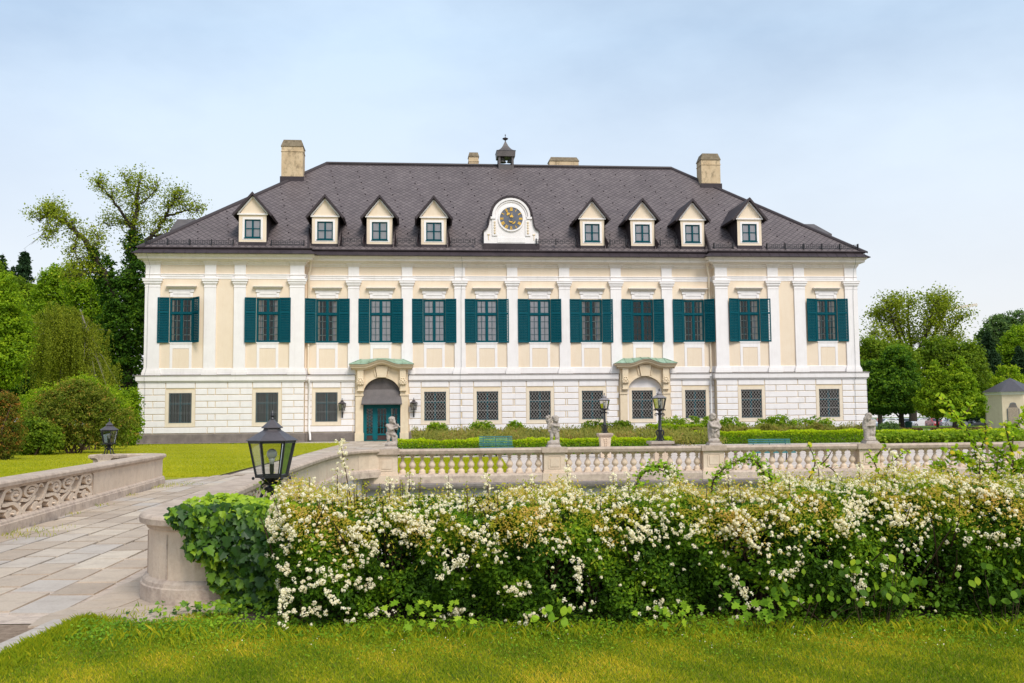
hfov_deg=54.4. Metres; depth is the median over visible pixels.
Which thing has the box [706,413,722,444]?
statue
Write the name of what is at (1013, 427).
hazel shoot
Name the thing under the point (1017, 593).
seedling
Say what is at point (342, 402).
wall lantern
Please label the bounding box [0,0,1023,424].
sky
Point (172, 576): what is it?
bridge parapet
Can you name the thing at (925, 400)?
lime tree
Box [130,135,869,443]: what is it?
palace
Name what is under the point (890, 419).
parked car
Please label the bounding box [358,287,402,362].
window
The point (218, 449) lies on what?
court lawn
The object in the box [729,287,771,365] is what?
window
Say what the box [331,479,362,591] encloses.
bridge wall
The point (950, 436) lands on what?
clipped box hedge
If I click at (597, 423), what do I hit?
bush
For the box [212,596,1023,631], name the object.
soil strip
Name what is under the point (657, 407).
lamp post
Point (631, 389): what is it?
barred window
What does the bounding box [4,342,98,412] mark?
hazel thicket
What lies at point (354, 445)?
walk
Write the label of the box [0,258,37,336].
maple tree
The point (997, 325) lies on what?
pine tree
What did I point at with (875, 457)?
hazel shoot
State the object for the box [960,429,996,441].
hydrangea
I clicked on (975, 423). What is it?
parked car
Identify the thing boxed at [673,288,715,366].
window
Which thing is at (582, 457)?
court paving
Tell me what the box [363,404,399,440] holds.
entrance door
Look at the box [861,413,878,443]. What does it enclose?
statue
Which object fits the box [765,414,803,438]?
bush
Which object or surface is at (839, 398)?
barred window
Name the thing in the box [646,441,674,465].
stone pedestal
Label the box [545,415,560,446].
statue
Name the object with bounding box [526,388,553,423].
barred window
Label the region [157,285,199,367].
window
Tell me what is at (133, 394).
elder shrub
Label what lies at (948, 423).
parked car
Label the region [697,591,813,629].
seedling
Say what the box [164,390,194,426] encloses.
barred window
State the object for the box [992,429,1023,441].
hydrangea
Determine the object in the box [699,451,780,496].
rose shoot
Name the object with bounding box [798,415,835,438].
bush
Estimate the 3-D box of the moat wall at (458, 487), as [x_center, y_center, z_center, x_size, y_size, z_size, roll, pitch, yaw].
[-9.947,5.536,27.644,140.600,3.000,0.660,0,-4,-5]
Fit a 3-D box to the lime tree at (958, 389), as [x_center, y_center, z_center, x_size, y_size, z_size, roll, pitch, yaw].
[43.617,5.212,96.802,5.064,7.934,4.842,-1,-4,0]
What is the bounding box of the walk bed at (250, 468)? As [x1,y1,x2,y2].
[222,443,401,474]
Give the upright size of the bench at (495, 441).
0.877 m
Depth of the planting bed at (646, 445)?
59.36 m
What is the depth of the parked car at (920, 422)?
162.55 m
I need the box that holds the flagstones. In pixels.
[0,558,229,623]
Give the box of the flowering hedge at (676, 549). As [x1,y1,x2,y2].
[260,438,1023,628]
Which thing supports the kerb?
on the ground at (929, 427)
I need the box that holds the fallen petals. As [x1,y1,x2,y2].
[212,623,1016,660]
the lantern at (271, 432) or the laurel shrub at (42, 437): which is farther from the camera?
the laurel shrub at (42, 437)
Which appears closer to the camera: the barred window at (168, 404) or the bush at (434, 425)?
the bush at (434, 425)
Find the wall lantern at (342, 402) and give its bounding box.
[338,400,345,417]
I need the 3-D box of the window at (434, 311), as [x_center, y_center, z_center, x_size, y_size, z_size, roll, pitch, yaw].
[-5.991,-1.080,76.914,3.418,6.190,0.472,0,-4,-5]
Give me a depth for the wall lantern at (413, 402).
75.90 m
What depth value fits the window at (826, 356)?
79.26 m
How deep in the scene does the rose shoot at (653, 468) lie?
8.52 m
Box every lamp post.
[599,393,609,432]
[652,389,666,440]
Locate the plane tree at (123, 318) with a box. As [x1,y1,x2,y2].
[18,163,211,399]
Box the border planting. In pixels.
[410,421,862,447]
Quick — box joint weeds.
[0,481,197,625]
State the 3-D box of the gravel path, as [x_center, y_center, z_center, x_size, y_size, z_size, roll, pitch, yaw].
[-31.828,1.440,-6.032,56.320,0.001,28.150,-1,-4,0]
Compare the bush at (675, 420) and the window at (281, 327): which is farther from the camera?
the window at (281, 327)
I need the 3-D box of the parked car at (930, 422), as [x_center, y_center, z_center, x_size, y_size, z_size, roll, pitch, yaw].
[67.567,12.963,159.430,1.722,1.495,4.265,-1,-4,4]
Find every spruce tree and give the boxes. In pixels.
[0,254,8,270]
[9,266,20,415]
[15,251,63,411]
[963,330,1006,423]
[1008,346,1023,375]
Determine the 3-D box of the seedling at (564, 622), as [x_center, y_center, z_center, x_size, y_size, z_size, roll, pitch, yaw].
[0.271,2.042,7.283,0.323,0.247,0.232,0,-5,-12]
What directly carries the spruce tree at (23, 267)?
on the ground at (929, 427)
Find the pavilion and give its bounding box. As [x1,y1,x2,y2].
[981,378,1023,427]
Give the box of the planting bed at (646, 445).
[402,436,862,455]
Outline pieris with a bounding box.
[0,391,28,459]
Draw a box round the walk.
[230,441,391,475]
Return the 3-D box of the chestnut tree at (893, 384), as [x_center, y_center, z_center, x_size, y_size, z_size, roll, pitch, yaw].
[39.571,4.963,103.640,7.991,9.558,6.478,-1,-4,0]
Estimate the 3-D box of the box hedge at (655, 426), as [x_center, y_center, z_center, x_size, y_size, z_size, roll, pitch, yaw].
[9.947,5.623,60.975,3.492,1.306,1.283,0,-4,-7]
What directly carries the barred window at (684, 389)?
in the palace
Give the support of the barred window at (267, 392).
in the palace
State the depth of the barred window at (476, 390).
76.84 m
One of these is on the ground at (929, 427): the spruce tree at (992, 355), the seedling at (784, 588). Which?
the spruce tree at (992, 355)
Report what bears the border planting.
on the planting bed at (646, 445)
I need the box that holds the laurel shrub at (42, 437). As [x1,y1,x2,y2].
[12,415,67,455]
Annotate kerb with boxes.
[0,619,65,650]
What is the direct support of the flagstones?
on the bridge deck
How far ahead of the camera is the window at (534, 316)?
77.75 m
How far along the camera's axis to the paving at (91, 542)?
11.60 m
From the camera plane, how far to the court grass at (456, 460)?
35.46 m
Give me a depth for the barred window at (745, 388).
78.13 m
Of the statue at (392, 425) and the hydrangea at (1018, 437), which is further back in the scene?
the hydrangea at (1018, 437)
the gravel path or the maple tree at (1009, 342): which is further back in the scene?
the maple tree at (1009, 342)
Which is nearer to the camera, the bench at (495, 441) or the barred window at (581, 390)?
the bench at (495, 441)
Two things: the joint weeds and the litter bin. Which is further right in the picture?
the litter bin
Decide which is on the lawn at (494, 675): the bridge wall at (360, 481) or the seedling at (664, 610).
the seedling at (664, 610)
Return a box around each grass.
[0,611,116,682]
[398,456,506,473]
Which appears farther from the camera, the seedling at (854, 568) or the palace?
the palace
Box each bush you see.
[425,422,448,431]
[467,419,495,434]
[504,420,523,431]
[578,418,610,429]
[609,420,633,431]
[657,415,688,428]
[687,416,709,426]
[720,415,748,439]
[752,416,781,436]
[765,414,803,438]
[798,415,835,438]
[876,420,901,429]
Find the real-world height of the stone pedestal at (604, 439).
0.980 m
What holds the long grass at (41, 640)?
on the lawn at (494, 675)
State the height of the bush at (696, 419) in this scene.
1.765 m
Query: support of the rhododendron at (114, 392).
on the court lawn at (218, 449)
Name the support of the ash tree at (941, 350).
on the ground at (929, 427)
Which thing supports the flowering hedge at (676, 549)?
on the soil strip
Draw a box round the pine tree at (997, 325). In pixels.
[973,308,1023,349]
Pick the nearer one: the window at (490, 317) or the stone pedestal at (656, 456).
the stone pedestal at (656, 456)
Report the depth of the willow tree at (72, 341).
69.00 m
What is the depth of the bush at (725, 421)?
67.53 m
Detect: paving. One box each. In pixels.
[0,475,239,627]
[398,442,1002,471]
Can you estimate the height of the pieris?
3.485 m
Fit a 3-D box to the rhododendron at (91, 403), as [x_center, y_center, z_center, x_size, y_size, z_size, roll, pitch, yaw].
[-22.449,3.858,51.774,6.133,4.158,4.152,-1,-4,0]
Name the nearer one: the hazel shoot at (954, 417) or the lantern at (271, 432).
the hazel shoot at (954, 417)
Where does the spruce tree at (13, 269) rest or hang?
on the ground at (929, 427)
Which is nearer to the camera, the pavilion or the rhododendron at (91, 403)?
the rhododendron at (91, 403)
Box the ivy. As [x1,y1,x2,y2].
[107,479,404,618]
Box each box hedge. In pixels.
[397,435,672,455]
[646,423,703,442]
[691,428,890,443]
[887,428,1023,432]
[901,429,942,442]
[932,429,966,442]
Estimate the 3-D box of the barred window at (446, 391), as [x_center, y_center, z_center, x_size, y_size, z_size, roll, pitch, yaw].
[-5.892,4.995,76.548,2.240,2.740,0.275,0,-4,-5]
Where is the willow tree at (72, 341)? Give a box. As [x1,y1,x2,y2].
[18,301,122,445]
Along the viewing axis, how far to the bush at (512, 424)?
67.62 m
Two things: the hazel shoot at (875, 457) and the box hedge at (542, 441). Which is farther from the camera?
the box hedge at (542, 441)
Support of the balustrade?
on the moat wall at (458, 487)
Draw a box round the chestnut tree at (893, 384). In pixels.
[860,344,924,427]
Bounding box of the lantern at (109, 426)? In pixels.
[100,418,118,453]
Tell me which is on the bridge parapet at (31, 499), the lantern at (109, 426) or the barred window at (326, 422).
the lantern at (109, 426)
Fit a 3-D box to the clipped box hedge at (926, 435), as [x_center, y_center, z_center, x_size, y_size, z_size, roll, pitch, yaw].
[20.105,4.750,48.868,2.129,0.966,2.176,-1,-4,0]
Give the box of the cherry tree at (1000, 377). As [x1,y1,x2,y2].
[978,364,1023,417]
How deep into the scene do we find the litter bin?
102.33 m
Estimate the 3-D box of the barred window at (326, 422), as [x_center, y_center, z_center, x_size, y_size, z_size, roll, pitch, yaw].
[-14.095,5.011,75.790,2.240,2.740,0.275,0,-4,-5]
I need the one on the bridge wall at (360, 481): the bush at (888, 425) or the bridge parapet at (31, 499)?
the bridge parapet at (31, 499)
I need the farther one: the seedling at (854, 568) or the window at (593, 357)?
the window at (593, 357)
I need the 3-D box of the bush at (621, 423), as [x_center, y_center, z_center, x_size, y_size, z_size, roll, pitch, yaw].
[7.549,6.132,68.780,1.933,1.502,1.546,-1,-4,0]
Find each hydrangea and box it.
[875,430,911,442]
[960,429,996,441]
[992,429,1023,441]
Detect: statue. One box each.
[384,416,399,448]
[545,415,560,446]
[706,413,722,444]
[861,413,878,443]
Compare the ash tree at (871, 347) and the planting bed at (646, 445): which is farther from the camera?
the ash tree at (871, 347)
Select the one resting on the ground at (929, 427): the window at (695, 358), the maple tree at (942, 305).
the maple tree at (942, 305)
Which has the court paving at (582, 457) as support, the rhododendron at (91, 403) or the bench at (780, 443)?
the bench at (780, 443)
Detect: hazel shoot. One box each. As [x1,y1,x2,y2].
[805,442,842,483]
[864,443,910,494]
[923,440,1023,486]
[935,393,994,479]
[977,405,1023,490]
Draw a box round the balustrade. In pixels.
[363,441,1023,483]
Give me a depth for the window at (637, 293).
78.45 m
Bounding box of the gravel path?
[0,624,32,642]
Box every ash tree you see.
[859,333,928,427]
[915,334,994,427]
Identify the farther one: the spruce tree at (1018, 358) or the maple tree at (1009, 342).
the maple tree at (1009, 342)
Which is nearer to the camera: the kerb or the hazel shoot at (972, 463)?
the kerb
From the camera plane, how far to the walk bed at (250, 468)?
33.35 m
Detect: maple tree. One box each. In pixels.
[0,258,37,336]
[25,259,79,382]
[56,271,115,417]
[859,281,979,420]
[996,323,1023,367]
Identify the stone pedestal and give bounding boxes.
[596,433,612,457]
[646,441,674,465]
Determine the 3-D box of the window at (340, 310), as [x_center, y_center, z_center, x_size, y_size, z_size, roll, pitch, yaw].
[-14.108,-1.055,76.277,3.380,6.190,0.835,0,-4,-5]
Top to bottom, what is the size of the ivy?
1.085 m
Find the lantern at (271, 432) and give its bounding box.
[246,410,297,499]
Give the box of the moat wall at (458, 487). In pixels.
[363,474,1023,589]
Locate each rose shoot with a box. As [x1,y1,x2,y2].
[630,458,683,494]
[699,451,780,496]
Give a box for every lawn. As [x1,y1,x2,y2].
[0,443,338,479]
[2,612,1023,682]
[404,459,507,472]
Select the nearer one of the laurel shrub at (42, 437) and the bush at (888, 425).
the laurel shrub at (42, 437)
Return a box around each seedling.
[380,599,477,634]
[525,604,571,629]
[631,600,690,632]
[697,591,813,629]
[713,580,891,629]
[783,553,959,625]
[968,558,1023,624]
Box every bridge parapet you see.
[0,453,165,534]
[139,449,380,605]
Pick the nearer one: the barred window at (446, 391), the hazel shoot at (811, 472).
the hazel shoot at (811, 472)
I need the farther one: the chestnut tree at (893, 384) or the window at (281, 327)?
the chestnut tree at (893, 384)
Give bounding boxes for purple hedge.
[897,427,922,430]
[930,427,984,429]
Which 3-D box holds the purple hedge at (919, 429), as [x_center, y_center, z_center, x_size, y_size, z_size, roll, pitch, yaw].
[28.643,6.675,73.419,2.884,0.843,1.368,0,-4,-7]
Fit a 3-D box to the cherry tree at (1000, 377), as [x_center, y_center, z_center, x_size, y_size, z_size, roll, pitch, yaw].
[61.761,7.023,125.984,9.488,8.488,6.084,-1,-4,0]
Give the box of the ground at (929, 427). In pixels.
[0,417,1023,624]
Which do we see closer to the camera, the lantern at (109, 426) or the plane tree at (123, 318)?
the lantern at (109, 426)
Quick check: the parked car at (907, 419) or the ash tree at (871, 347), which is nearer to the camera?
the ash tree at (871, 347)
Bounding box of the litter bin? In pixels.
[904,421,911,427]
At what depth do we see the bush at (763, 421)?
68.52 m
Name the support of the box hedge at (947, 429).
on the planting bed at (646, 445)
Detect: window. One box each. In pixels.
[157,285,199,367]
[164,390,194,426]
[244,286,290,367]
[252,389,281,425]
[305,287,349,367]
[311,389,340,425]
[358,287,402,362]
[412,287,456,367]
[421,389,448,424]
[465,287,508,366]
[474,388,501,423]
[518,288,561,366]
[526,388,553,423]
[570,288,612,366]
[579,388,606,422]
[621,288,664,362]
[629,387,655,422]
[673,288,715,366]
[682,387,708,421]
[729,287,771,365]
[738,386,765,421]
[807,287,848,365]
[816,386,843,420]
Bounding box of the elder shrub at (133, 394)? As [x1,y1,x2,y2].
[105,386,145,445]
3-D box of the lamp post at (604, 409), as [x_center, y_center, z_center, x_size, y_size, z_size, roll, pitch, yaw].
[3.745,2.891,40.395,0.492,1.630,0.476,-1,-4,0]
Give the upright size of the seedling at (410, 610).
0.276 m
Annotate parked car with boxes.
[876,418,898,425]
[898,418,914,425]
[913,418,927,425]
[925,418,941,425]
[939,418,967,425]
[968,420,984,424]
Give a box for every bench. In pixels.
[479,436,513,456]
[748,438,795,460]
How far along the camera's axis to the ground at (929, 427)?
119.32 m
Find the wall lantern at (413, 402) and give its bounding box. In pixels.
[410,398,417,416]
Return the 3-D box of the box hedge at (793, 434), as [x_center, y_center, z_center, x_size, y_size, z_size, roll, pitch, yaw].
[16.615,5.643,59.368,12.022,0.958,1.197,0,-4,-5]
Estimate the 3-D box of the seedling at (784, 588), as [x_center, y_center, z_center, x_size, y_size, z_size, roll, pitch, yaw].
[2.148,1.960,7.362,1.279,0.390,0.263,-1,-4,0]
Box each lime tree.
[0,269,41,419]
[911,359,957,426]
[936,355,990,427]
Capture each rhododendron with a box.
[12,370,134,449]
[22,376,140,453]
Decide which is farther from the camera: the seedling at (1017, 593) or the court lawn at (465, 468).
the court lawn at (465, 468)
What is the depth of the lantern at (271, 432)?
9.74 m
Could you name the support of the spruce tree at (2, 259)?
on the ground at (929, 427)
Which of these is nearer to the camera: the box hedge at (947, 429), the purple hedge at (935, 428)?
the box hedge at (947, 429)
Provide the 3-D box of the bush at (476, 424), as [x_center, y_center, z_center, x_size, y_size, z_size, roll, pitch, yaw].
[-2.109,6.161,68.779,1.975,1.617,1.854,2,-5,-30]

